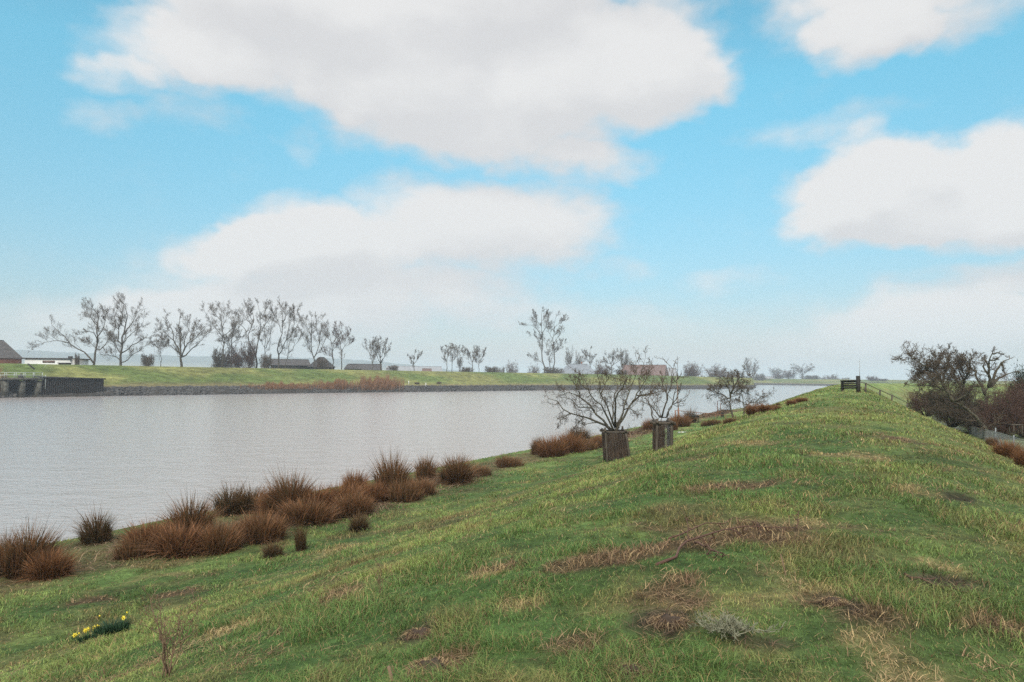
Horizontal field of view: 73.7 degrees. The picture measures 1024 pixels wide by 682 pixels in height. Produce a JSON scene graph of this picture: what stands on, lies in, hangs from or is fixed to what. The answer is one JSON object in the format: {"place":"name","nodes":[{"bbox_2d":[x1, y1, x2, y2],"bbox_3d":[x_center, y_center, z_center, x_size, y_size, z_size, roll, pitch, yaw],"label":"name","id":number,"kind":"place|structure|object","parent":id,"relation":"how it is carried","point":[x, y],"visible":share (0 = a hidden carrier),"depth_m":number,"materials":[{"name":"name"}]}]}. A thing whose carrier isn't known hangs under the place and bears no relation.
{"place":"outdoors","nodes":[
{"label":"outdoors","id":0,"kind":"place"},
{"bbox_2d":[15,350,461,371],"bbox_3d":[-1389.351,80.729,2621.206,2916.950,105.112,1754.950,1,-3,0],"label":"hills","id":1,"kind":"structure","parent":0,"point":[187,361],"depth_m":2878.64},
{"bbox_2d":[0,385,826,542],"bbox_3d":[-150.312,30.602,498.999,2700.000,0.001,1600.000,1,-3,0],"label":"water","id":2,"kind":"structure","parent":0,"point":[134,457],"depth_m":60.51,"materials":[{"name":"grey liquid"}]},
{"bbox_2d":[0,363,1014,397],"bbox_3d":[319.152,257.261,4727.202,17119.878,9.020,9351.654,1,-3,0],"label":"river bank","id":3,"kind":"structure","parent":0,"point":[133,376],"depth_m":231.79,"materials":[{"name":"plant"}]},
{"bbox_2d":[0,340,21,363],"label":"farmhouse","id":4,"kind":"object","parent":3,"relation":"on","point":[8,354],"visible":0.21,"depth_m":201.56,"materials":[{"name":"red brick"}]},
{"bbox_2d":[0,372,45,396],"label":"sluice","id":5,"kind":"object","parent":3,"relation":"on","point":[20,384],"visible":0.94,"depth_m":151.08,"materials":[{"name":"concrete"}]},
{"bbox_2d":[22,356,89,364],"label":"stable","id":6,"kind":"structure","parent":3,"relation":"on","point":[70,359],"depth_m":200.41,"materials":[{"name":"white paint"}]},
{"bbox_2d":[35,376,105,394],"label":"sheet pile wall","id":7,"kind":"structure","parent":3,"relation":"on","point":[60,385],"depth_m":159.58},
{"bbox_2d":[26,297,119,364],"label":"bare tree","id":8,"kind":"object","parent":3,"relation":"on","point":[92,314],"visible":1,"depth_m":201.81,"materials":[{"name":"grey plant"}]},
{"bbox_2d":[94,292,161,365],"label":"bare tree","id":9,"kind":"object","parent":3,"relation":"on","point":[120,318],"visible":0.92,"depth_m":208.05,"materials":[{"name":"grey plant"}]},
{"bbox_2d":[139,353,154,366],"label":"bare bush","id":10,"kind":"object","parent":3,"relation":"on","point":[147,361],"visible":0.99,"depth_m":206.69,"materials":[{"name":"grey plant"}]},
{"bbox_2d":[150,333,169,365],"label":"bare tree","id":11,"kind":"object","parent":3,"relation":"on","point":[163,341],"visible":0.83,"depth_m":217.72,"materials":[{"name":"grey plant"}]},
{"bbox_2d":[154,308,216,366],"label":"bare tree","id":12,"kind":"object","parent":3,"relation":"on","point":[180,336],"visible":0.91,"depth_m":223.22,"materials":[{"name":"grey plant"}]},
{"bbox_2d":[211,345,230,367],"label":"bare bush","id":13,"kind":"object","parent":3,"relation":"on","point":[217,360],"visible":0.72,"depth_m":235.34,"materials":[{"name":"grey plant"}]},
{"bbox_2d":[199,301,244,366],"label":"bare tree","id":14,"kind":"object","parent":3,"relation":"on","point":[221,324],"visible":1,"depth_m":232.99,"materials":[{"name":"grey plant"}]},
{"bbox_2d":[215,324,243,367],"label":"bare tree","id":15,"kind":"object","parent":3,"relation":"on","point":[237,338],"visible":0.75,"depth_m":236.16,"materials":[{"name":"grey plant"}]},
{"bbox_2d":[224,343,245,367],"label":"bare bush","id":16,"kind":"object","parent":3,"relation":"on","point":[237,361],"visible":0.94,"depth_m":236.81,"materials":[{"name":"grey plant"}]},
{"bbox_2d":[240,336,258,367],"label":"bare bush","id":17,"kind":"object","parent":3,"relation":"on","point":[249,360],"visible":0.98,"depth_m":238.94,"materials":[{"name":"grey plant"}]},
{"bbox_2d":[225,298,276,367],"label":"bare tree","id":18,"kind":"object","parent":3,"relation":"on","point":[259,315],"visible":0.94,"depth_m":243.29,"materials":[{"name":"grey plant"}]},
{"bbox_2d":[253,309,277,350],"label":"bare tree","id":19,"kind":"object","parent":3,"relation":"on","point":[265,334],"visible":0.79,"depth_m":245.56,"materials":[{"name":"grey plant"}]},
{"bbox_2d":[259,354,273,367],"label":"bare bush","id":20,"kind":"object","parent":3,"relation":"on","point":[266,362],"visible":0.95,"depth_m":240.84,"materials":[{"name":"grey plant"}]},
{"bbox_2d":[240,380,326,389],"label":"reed bed","id":21,"kind":"object","parent":3,"relation":"on","point":[281,385],"visible":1,"depth_m":207.64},
{"bbox_2d":[271,295,303,368],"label":"bare tree","id":22,"kind":"object","parent":3,"relation":"on","point":[291,314],"visible":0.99,"depth_m":250.95,"materials":[{"name":"grey plant"}]},
{"bbox_2d":[270,359,309,368],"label":"barn","id":23,"kind":"structure","parent":3,"relation":"on","point":[297,363],"depth_m":276.88,"materials":[{"name":"tile"}]},
{"bbox_2d":[280,328,305,368],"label":"bare tree","id":24,"kind":"object","parent":3,"relation":"on","point":[292,339],"visible":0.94,"depth_m":253.32,"materials":[{"name":"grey plant"}]},
{"bbox_2d":[297,311,329,368],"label":"bare tree","id":25,"kind":"object","parent":3,"relation":"on","point":[313,331],"visible":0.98,"depth_m":262.05,"materials":[{"name":"grey plant"}]},
{"bbox_2d":[318,322,344,368],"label":"bare tree","id":26,"kind":"object","parent":3,"relation":"on","point":[331,351],"visible":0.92,"depth_m":267.73,"materials":[{"name":"grey plant"}]},
{"bbox_2d":[312,378,358,389],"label":"reed bed","id":27,"kind":"object","parent":3,"relation":"on","point":[338,383],"visible":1,"depth_m":221.69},
{"bbox_2d":[332,321,355,369],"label":"bare tree","id":28,"kind":"object","parent":3,"relation":"on","point":[349,339],"visible":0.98,"depth_m":269.21,"materials":[{"name":"grey plant"}]},
{"bbox_2d":[358,364,381,369],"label":"barn","id":29,"kind":"structure","parent":3,"relation":"on","point":[368,366],"depth_m":303.99,"materials":[{"name":"tile"}]},
{"bbox_2d":[362,336,380,368],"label":"bare tree","id":30,"kind":"object","parent":3,"relation":"on","point":[373,347],"visible":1,"depth_m":280.54,"materials":[{"name":"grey plant"}]},
{"bbox_2d":[0,384,755,397],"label":"riprap","id":31,"kind":"object","parent":3,"relation":"on","point":[175,390],"visible":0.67,"depth_m":203.03,"materials":[{"name":"stone"}]},
{"bbox_2d":[354,372,404,390],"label":"reed bed","id":32,"kind":"object","parent":3,"relation":"on","point":[377,383],"visible":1,"depth_m":234.51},
{"bbox_2d":[373,335,390,369],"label":"bare tree","id":33,"kind":"object","parent":3,"relation":"on","point":[385,353],"visible":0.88,"depth_m":284.90,"materials":[{"name":"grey plant"}]},
{"bbox_2d":[386,366,441,370],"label":"cattle barn","id":34,"kind":"structure","parent":3,"relation":"on","point":[416,368],"depth_m":335.50,"materials":[{"name":"concrete"}]},
{"bbox_2d":[518,307,552,372],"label":"bare tree","id":35,"kind":"object","parent":3,"relation":"on","point":[537,322],"visible":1,"depth_m":361.96,"materials":[{"name":"grey plant"}]},
{"bbox_2d":[547,310,569,370],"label":"bare tree","id":36,"kind":"object","parent":3,"relation":"on","point":[558,330],"visible":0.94,"depth_m":366.16,"materials":[{"name":"grey plant"}]},
{"bbox_2d":[562,362,594,373],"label":"farmhouse","id":37,"kind":"object","parent":3,"relation":"on","point":[586,368],"visible":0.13,"depth_m":413.19,"materials":[{"name":"white paint"}]},
{"bbox_2d":[602,348,623,372],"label":"bare tree","id":38,"kind":"object","parent":3,"relation":"on","point":[616,356],"visible":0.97,"depth_m":433.19,"materials":[{"name":"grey plant"}]},
{"bbox_2d":[622,365,668,375],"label":"barn","id":39,"kind":"structure","parent":3,"relation":"on","point":[656,368],"depth_m":431.99,"materials":[{"name":"concrete"}]},
{"bbox_2d":[680,361,705,376],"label":"bare bush","id":40,"kind":"object","parent":3,"relation":"on","point":[692,371],"visible":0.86,"depth_m":469.31,"materials":[{"name":"grey plant"}]},
{"bbox_2d":[699,364,731,376],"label":"bare bush","id":41,"kind":"object","parent":3,"relation":"on","point":[710,373],"visible":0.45,"depth_m":555.26,"materials":[{"name":"grey plant"}]},
{"bbox_2d":[0,383,1023,681],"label":"ground","id":42,"kind":"structure","parent":0,"point":[240,567],"depth_m":6.86,"materials":[{"name":"plant"}]},
{"bbox_2d":[0,524,25,576],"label":"rush clump","id":43,"kind":"object","parent":42,"relation":"on","point":[2,543],"visible":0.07,"depth_m":16.78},
{"bbox_2d":[0,501,81,580],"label":"rush clump","id":44,"kind":"object","parent":42,"relation":"on","point":[17,556],"visible":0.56,"depth_m":16.36,"materials":[{"name":"plant"}]},
{"bbox_2d":[2,542,97,586],"bbox_3d":[-10.906,5.166,16.207,2.069,0.932,2.224,4,2,18],"label":"rush clump","id":45,"kind":"object","parent":42,"relation":"on","point":[56,566],"visible":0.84,"depth_m":16.04,"materials":[{"name":"plant"}]},
{"bbox_2d":[72,624,97,642],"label":"daffodil clump","id":46,"kind":"object","parent":42,"relation":"on","point":[87,636],"visible":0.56,"depth_m":10.61,"materials":[{"name":"green plant"}]},
{"bbox_2d":[62,498,124,546],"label":"rush clump","id":47,"kind":"object","parent":42,"relation":"on","point":[96,532],"visible":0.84,"depth_m":20.40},
{"bbox_2d":[88,612,137,637],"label":"daffodil clump","id":48,"kind":"object","parent":42,"relation":"on","point":[109,628],"visible":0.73,"depth_m":10.42,"materials":[{"name":"green plant"}]},
{"bbox_2d":[100,529,157,561],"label":"rush clump","id":49,"kind":"object","parent":42,"relation":"on","point":[127,552],"visible":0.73,"depth_m":17.86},
{"bbox_2d":[100,513,189,557],"bbox_3d":[-10.043,5.236,18.949,2.958,1.148,2.950,0,-6,-26],"label":"rush clump","id":50,"kind":"object","parent":42,"relation":"on","point":[135,531],"visible":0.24,"depth_m":18.66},
{"bbox_2d":[119,515,216,562],"bbox_3d":[-8.852,5.164,18.372,3.167,1.149,3.472,14,-5,-38],"label":"rush clump","id":51,"kind":"object","parent":42,"relation":"on","point":[172,543],"visible":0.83,"depth_m":17.98,"materials":[{"name":"plant"}]},
{"bbox_2d":[138,586,208,677],"bbox_3d":[-2.425,2.075,4.876,0.440,0.669,0.290,2,-4,-31],"label":"dry weed","id":52,"kind":"object","parent":42,"relation":"on","point":[166,668],"visible":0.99,"depth_m":4.86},
{"bbox_2d":[150,484,232,533],"bbox_3d":[-9.513,4.934,19.892,3.371,1.893,3.720,-1,0,8],"label":"rush clump","id":53,"kind":"object","parent":42,"relation":"on","point":[193,512],"visible":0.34,"depth_m":19.78,"materials":[{"name":"plant"}]},
{"bbox_2d":[181,513,249,557],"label":"rush clump","id":54,"kind":"object","parent":42,"relation":"on","point":[220,541],"visible":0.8,"depth_m":18.16,"materials":[{"name":"plant"}]},
{"bbox_2d":[195,473,258,517],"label":"rush clump","id":55,"kind":"object","parent":42,"relation":"on","point":[227,500],"visible":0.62,"depth_m":24.65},
{"bbox_2d":[216,476,267,513],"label":"rush clump","id":56,"kind":"object","parent":42,"relation":"on","point":[243,502],"visible":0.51,"depth_m":24.71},
{"bbox_2d":[226,503,296,545],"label":"rush clump","id":57,"kind":"object","parent":42,"relation":"on","point":[264,527],"visible":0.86,"depth_m":19.30,"materials":[{"name":"plant"}]},
{"bbox_2d":[253,538,288,558],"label":"rush clump","id":58,"kind":"object","parent":42,"relation":"on","point":[273,550],"visible":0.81,"depth_m":17.05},
{"bbox_2d":[251,481,290,515],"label":"rush clump","id":59,"kind":"object","parent":42,"relation":"on","point":[262,503],"visible":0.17,"depth_m":23.75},
{"bbox_2d":[234,460,324,518],"bbox_3d":[-7.860,5.006,23.918,4.035,2.270,4.477,-4,7,-7],"label":"rush clump","id":60,"kind":"object","parent":42,"relation":"on","point":[280,497],"visible":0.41,"depth_m":23.54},
{"bbox_2d":[291,516,309,551],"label":"rush clump","id":61,"kind":"object","parent":42,"relation":"on","point":[300,539],"visible":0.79,"depth_m":17.48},
{"bbox_2d":[273,488,346,525],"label":"rush clump","id":62,"kind":"object","parent":42,"relation":"on","point":[314,514],"visible":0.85,"depth_m":21.63,"materials":[{"name":"plant"}]},
{"bbox_2d":[274,480,346,517],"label":"rush clump","id":63,"kind":"object","parent":42,"relation":"on","point":[320,498],"visible":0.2,"depth_m":23.74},
{"bbox_2d":[314,474,384,503],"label":"rush clump","id":64,"kind":"object","parent":42,"relation":"on","point":[343,487],"visible":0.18,"depth_m":24.37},
{"bbox_2d":[328,483,379,517],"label":"rush clump","id":65,"kind":"object","parent":42,"relation":"on","point":[351,505],"visible":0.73,"depth_m":22.95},
{"bbox_2d":[338,467,371,489],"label":"rush clump","id":66,"kind":"object","parent":42,"relation":"on","point":[348,477],"visible":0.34,"depth_m":28.66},
{"bbox_2d":[342,507,371,532],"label":"rush clump","id":67,"kind":"object","parent":42,"relation":"on","point":[357,524],"visible":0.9,"depth_m":19.98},
{"bbox_2d":[4,408,738,583],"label":"dead rushes","id":68,"kind":"object","parent":42,"relation":"on","point":[635,433],"visible":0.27,"depth_m":27.79,"materials":[{"name":"plant"}]},
{"bbox_2d":[354,476,390,502],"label":"rush clump","id":69,"kind":"object","parent":42,"relation":"on","point":[378,490],"visible":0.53,"depth_m":25.92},
{"bbox_2d":[363,443,423,490],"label":"rush clump","id":70,"kind":"object","parent":42,"relation":"on","point":[388,473],"visible":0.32,"depth_m":27.29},
{"bbox_2d":[386,472,426,502],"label":"rush clump","id":71,"kind":"object","parent":42,"relation":"on","point":[404,493],"visible":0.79,"depth_m":25.69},
{"bbox_2d":[401,627,435,639],"bbox_3d":[-0.652,2.063,4.824,0.311,0.069,0.266,1,-3,0],"label":"earth clod","id":72,"kind":"object","parent":42,"relation":"on","point":[412,633],"visible":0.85,"depth_m":4.79,"materials":[{"name":"soil"}]},
{"bbox_2d":[406,470,440,495],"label":"rush clump","id":73,"kind":"object","parent":42,"relation":"on","point":[429,489],"visible":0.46,"depth_m":26.94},
{"bbox_2d":[410,450,440,480],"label":"rush clump","id":74,"kind":"object","parent":42,"relation":"on","point":[426,470],"visible":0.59,"depth_m":31.90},
{"bbox_2d":[402,656,464,678],"bbox_3d":[-0.450,1.892,3.955,0.409,0.098,0.386,3,-4,-38],"label":"earth clod","id":75,"kind":"object","parent":42,"relation":"on","point":[434,660],"visible":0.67,"depth_m":3.93,"materials":[{"name":"soil"}]},
{"bbox_2d":[424,450,488,487],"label":"rush clump","id":76,"kind":"object","parent":42,"relation":"on","point":[457,471],"visible":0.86,"depth_m":30.27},
{"bbox_2d":[470,462,493,476],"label":"rush clump","id":77,"kind":"object","parent":42,"relation":"on","point":[487,471],"visible":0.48,"depth_m":32.65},
{"bbox_2d":[487,453,524,467],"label":"rush clump","id":78,"kind":"object","parent":42,"relation":"on","point":[505,461],"visible":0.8,"depth_m":36.77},
{"bbox_2d":[0,386,1023,681],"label":"dead straw","id":79,"kind":"object","parent":42,"relation":"on","point":[690,604],"visible":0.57,"depth_m":5.69,"materials":[{"name":"plant"}]},
{"bbox_2d":[527,435,544,454],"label":"rush clump","id":80,"kind":"object","parent":42,"relation":"on","point":[533,449],"visible":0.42,"depth_m":43.10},
{"bbox_2d":[529,432,573,457],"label":"rush clump","id":81,"kind":"object","parent":42,"relation":"on","point":[550,448],"visible":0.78,"depth_m":41.18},
{"bbox_2d":[550,428,593,452],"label":"rush clump","id":82,"kind":"object","parent":42,"relation":"on","point":[574,447],"visible":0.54,"depth_m":42.84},
{"bbox_2d":[555,423,597,439],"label":"rush clump","id":83,"kind":"object","parent":42,"relation":"on","point":[584,434],"visible":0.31,"depth_m":55.23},
{"bbox_2d":[576,435,601,450],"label":"rush clump","id":84,"kind":"object","parent":42,"relation":"on","point":[589,445],"visible":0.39,"depth_m":44.46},
{"bbox_2d":[543,346,672,459],"bbox_3d":[5.011,3.498,35.357,6.892,6.820,5.507,1,-3,0],"label":"fruit tree","id":85,"kind":"object","parent":42,"relation":"on","point":[615,425],"visible":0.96,"depth_m":35.45,"materials":[{"name":"brown plant"}]},
{"bbox_2d":[600,426,630,461],"bbox_3d":[5.315,5.377,34.964,1.525,1.962,1.444,1,-3,0],"label":"tree guard","id":86,"kind":"object","parent":42,"relation":"on","point":[616,448],"visible":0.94,"depth_m":34.40,"materials":[{"name":"brown wood"}]},
{"bbox_2d":[606,662,649,681],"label":"earth clod","id":87,"kind":"object","parent":42,"relation":"on","point":[631,666],"visible":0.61,"depth_m":3.65,"materials":[{"name":"soil"}]},
{"bbox_2d":[634,356,689,435],"bbox_3d":[5.261,2.544,23.460,2.050,4.061,1.696,1,-3,0],"label":"fruit tree","id":88,"kind":"object","parent":42,"relation":"on","point":[653,407],"visible":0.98,"depth_m":23.33,"materials":[{"name":"brown plant"}]},
{"bbox_2d":[650,418,675,450],"bbox_3d":[5.149,3.328,23.322,0.774,1.358,0.774,1,-3,0],"label":"tree guard","id":89,"kind":"object","parent":42,"relation":"on","point":[658,442],"visible":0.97,"depth_m":23.06,"materials":[{"name":"brown wood"}]},
{"bbox_2d":[646,612,693,631],"bbox_3d":[1.033,1.804,4.397,0.371,0.082,0.318,1,-3,0],"label":"earth clod","id":90,"kind":"object","parent":42,"relation":"on","point":[666,619],"visible":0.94,"depth_m":4.37,"materials":[{"name":"soil"}]},
{"bbox_2d":[669,412,693,426],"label":"rush clump","id":91,"kind":"object","parent":42,"relation":"on","point":[682,421],"visible":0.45,"depth_m":65.79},
{"bbox_2d":[694,536,727,558],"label":"cut branch","id":92,"kind":"object","parent":42,"relation":"on","point":[705,546],"visible":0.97,"depth_m":6.17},
{"bbox_2d":[668,517,785,538],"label":"cut branch","id":93,"kind":"object","parent":42,"relation":"on","point":[719,526],"visible":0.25,"depth_m":7.13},
{"bbox_2d":[701,361,755,416],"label":"riverside tree","id":94,"kind":"object","parent":42,"relation":"on","point":[721,382],"visible":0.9,"depth_m":79.82,"materials":[{"name":"brown plant"}]},
{"bbox_2d":[654,510,805,565],"bbox_3d":[1.979,1.971,6.667,2.214,0.556,0.647,3,-4,-33],"label":"cut branch","id":95,"kind":"object","parent":42,"relation":"on","point":[675,556],"visible":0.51,"depth_m":6.65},
{"bbox_2d":[687,608,785,642],"bbox_3d":[1.355,1.722,4.164,0.564,0.155,0.358,1,-3,0],"label":"silver shrub","id":96,"kind":"object","parent":42,"relation":"on","point":[731,623],"visible":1,"depth_m":4.14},
{"bbox_2d":[729,380,776,414],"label":"riverside tree","id":97,"kind":"object","parent":42,"relation":"on","point":[747,390],"visible":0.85,"depth_m":75.34,"materials":[{"name":"brown plant"}]},
{"bbox_2d":[816,596,848,607],"bbox_3d":[2.201,1.778,4.671,0.256,0.058,0.224,-1,-3,21],"label":"earth clod","id":98,"kind":"object","parent":42,"relation":"on","point":[827,600],"visible":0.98,"depth_m":4.64,"materials":[{"name":"soil"}]},
{"bbox_2d":[840,376,860,391],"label":"wooden gate","id":99,"kind":"structure","parent":42,"relation":"on","point":[857,387],"depth_m":50.59,"materials":[{"name":"brown wood"}]},
{"bbox_2d":[902,387,942,416],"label":"garden bush","id":100,"kind":"object","parent":42,"relation":"on","point":[916,403],"visible":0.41,"depth_m":65.69,"materials":[{"name":"green plant"}]},
{"bbox_2d":[891,341,1006,439],"bbox_3d":[32.718,3.831,52.608,8.686,7.753,4.584,1,-3,-8],"label":"garden tree","id":101,"kind":"object","parent":42,"relation":"on","point":[921,373],"visible":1,"depth_m":52.06,"materials":[{"name":"brown plant"}]},
{"bbox_2d":[919,375,979,427],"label":"garden bush","id":102,"kind":"object","parent":42,"relation":"on","point":[944,416],"visible":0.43,"depth_m":59.41,"materials":[{"name":"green plant"}]},
{"bbox_2d":[946,385,1001,434],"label":"garden bush","id":103,"kind":"object","parent":42,"relation":"on","point":[962,416],"visible":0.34,"depth_m":57.49,"materials":[{"name":"brown plant"}]},
{"bbox_2d":[935,418,1023,447],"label":"chain link fence","id":104,"kind":"object","parent":42,"relation":"on","point":[992,434],"visible":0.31,"depth_m":50.02,"materials":[{"name":"grey metal"}]},
{"bbox_2d":[965,346,1019,435],"bbox_3d":[39.995,4.349,56.225,4.886,7.755,3.114,2,-4,-31],"label":"garden tree","id":105,"kind":"object","parent":42,"relation":"on","point":[991,382],"visible":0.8,"depth_m":55.73,"materials":[{"name":"brown plant"}]},
{"bbox_2d":[974,385,1023,438],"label":"garden bush","id":106,"kind":"object","parent":42,"relation":"on","point":[1011,416],"visible":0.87,"depth_m":52.52,"materials":[{"name":"brown plant"}]},
{"bbox_2d":[976,365,1023,437],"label":"garden bush","id":107,"kind":"object","parent":42,"relation":"on","point":[1019,390],"visible":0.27,"depth_m":53.82,"materials":[{"name":"brown plant"}]},
{"bbox_2d":[984,437,1023,458],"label":"rush clump","id":108,"kind":"object","parent":42,"relation":"on","point":[1003,449],"visible":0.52,"depth_m":19.69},
{"bbox_2d":[1006,360,1023,398],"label":"evergreen tree","id":109,"kind":"object","parent":42,"relation":"on","point":[1018,376],"visible":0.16,"depth_m":58.23,"materials":[{"name":"green plant"}]},
{"bbox_2d":[1009,444,1023,466],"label":"rush clump","id":110,"kind":"object","parent":42,"relation":"on","point":[1018,458],"visible":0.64,"depth_m":17.16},
{"bbox_2d":[0,0,1023,380],"label":"sky","id":111,"kind":"structure","parent":0,"point":[831,185],"materials":[{"name":"blue"}]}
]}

